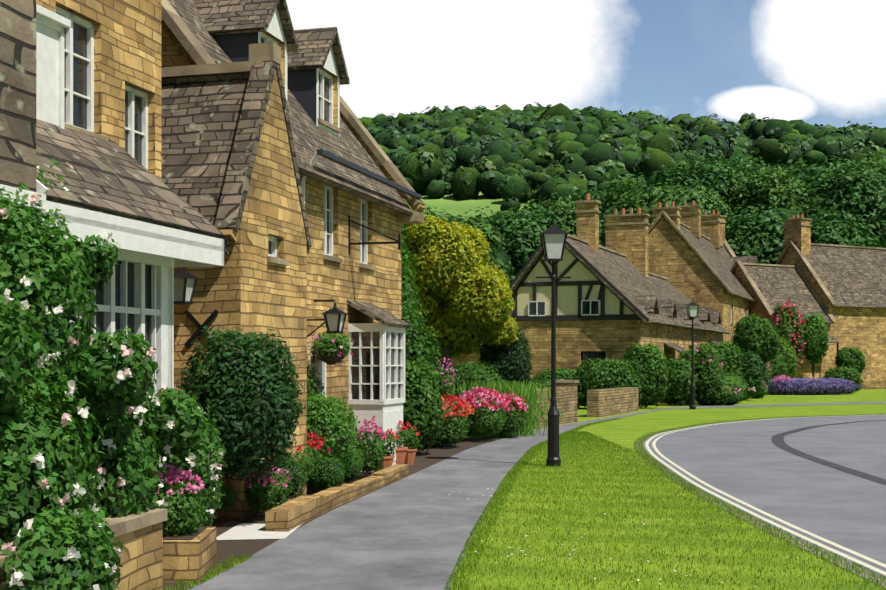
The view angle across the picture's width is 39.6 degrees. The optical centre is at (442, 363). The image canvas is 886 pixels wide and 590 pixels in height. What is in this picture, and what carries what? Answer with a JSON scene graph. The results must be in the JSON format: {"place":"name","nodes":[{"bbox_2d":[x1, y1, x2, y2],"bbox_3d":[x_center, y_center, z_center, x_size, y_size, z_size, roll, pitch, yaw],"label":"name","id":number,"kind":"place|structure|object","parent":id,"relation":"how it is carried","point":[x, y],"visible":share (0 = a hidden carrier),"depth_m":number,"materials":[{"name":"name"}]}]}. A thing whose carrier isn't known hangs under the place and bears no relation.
{"place":"outdoors","nodes":[
{"label":"outdoors","id":0,"kind":"place"},
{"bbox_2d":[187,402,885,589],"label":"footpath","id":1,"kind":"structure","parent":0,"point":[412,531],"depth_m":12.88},
{"bbox_2d":[286,0,885,127],"label":"sky","id":2,"kind":"structure","parent":0,"point":[813,62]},
{"bbox_2d":[403,163,839,218],"bbox_3d":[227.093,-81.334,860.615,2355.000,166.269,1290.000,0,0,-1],"label":"hill terrain","id":3,"kind":"structure","parent":0,"point":[449,203],"depth_m":499.35,"materials":[{"name":"green plant"}]},
{"bbox_2d":[358,102,885,221],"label":"hill woodland","id":4,"kind":"object","parent":3,"relation":"on","point":[499,155],"materials":[{"name":"green plant"}]},
{"bbox_2d":[441,389,885,589],"bbox_3d":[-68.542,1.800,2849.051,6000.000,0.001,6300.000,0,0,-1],"label":"ground grass","id":5,"kind":"structure","parent":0,"point":[625,432],"depth_m":13.24,"materials":[{"name":"green plant"}]},
{"bbox_2d":[0,0,225,479],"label":"house","id":6,"kind":"structure","parent":5,"relation":"on","point":[80,85],"depth_m":12.12,"materials":[{"name":"stone"}]},
{"bbox_2d":[161,0,425,471],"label":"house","id":7,"kind":"structure","parent":5,"relation":"on","point":[356,186],"depth_m":20.33,"materials":[{"name":"stone"}]},
{"bbox_2d":[161,42,348,520],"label":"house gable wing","id":8,"kind":"structure","parent":7,"relation":"attached to","point":[229,168],"depth_m":14.75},
{"bbox_2d":[0,380,637,589],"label":"garden walls and planters","id":9,"kind":"structure","parent":5,"relation":"on","point":[154,558],"depth_m":13.06,"materials":[{"name":"stone"}]},
{"bbox_2d":[0,162,805,589],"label":"flowers","id":10,"kind":"object","parent":5,"relation":"on","point":[470,398],"visible":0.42,"depth_m":10.40,"materials":[{"name":"pink plant"}]},
{"bbox_2d":[0,148,885,589],"bbox_3d":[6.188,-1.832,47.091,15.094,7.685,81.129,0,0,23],"label":"garden foliage","id":11,"kind":"object","parent":5,"relation":"on","point":[32,398],"visible":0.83,"depth_m":13.02,"materials":[{"name":"green plant"}]},
{"bbox_2d":[451,309,511,373],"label":"cottage lean to","id":12,"kind":"object","parent":5,"relation":"on","point":[473,357],"visible":0.03,"depth_m":54.52,"materials":[{"name":"stone"}]},
{"bbox_2d":[162,413,885,589],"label":"grass blades","id":13,"kind":"object","parent":5,"relation":"on","point":[529,454],"visible":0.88,"depth_m":13.40,"materials":[{"name":"green plant"}]},
{"bbox_2d":[536,218,570,466],"bbox_3d":[1.932,-0.367,21.529,0.612,4.334,0.483,0,0,-1],"label":"street lamp","id":14,"kind":"object","parent":5,"relation":"on","point":[553,237],"visible":1,"depth_m":21.45,"materials":[{"name":"black metal"}]},
{"bbox_2d":[417,298,771,398],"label":"tree trunks and limbs","id":15,"kind":"object","parent":5,"relation":"on","point":[445,351],"visible":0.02,"depth_m":34.29,"materials":[{"name":"brown plant"}]},
{"bbox_2d":[509,153,757,406],"bbox_3d":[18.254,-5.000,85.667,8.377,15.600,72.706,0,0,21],"label":"house","id":16,"kind":"structure","parent":5,"relation":"on","point":[636,280],"depth_m":57.03,"materials":[{"name":"stone"}]},
{"bbox_2d":[401,150,885,369],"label":"tree foliage","id":17,"kind":"object","parent":5,"relation":"on","point":[726,189],"visible":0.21,"depth_m":121.32,"materials":[{"name":"green plant"}]},
{"bbox_2d":[685,298,699,408],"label":"street lamp","id":18,"kind":"object","parent":5,"relation":"on","point":[692,307],"visible":1,"depth_m":48.05,"materials":[{"name":"black metal"}]},
{"bbox_2d":[717,211,735,256],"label":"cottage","id":19,"kind":"structure","parent":5,"relation":"on","point":[727,249],"depth_m":93.29,"materials":[{"name":"stone"}]},
{"bbox_2d":[730,214,885,388],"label":"cottages","id":20,"kind":"structure","parent":5,"relation":"on","point":[841,289],"depth_m":84.76,"materials":[{"name":"stone"}]},
{"bbox_2d":[636,414,885,587],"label":"road","id":21,"kind":"structure","parent":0,"point":[819,481],"depth_m":20.23,"materials":[{"name":"grey asphalt"}]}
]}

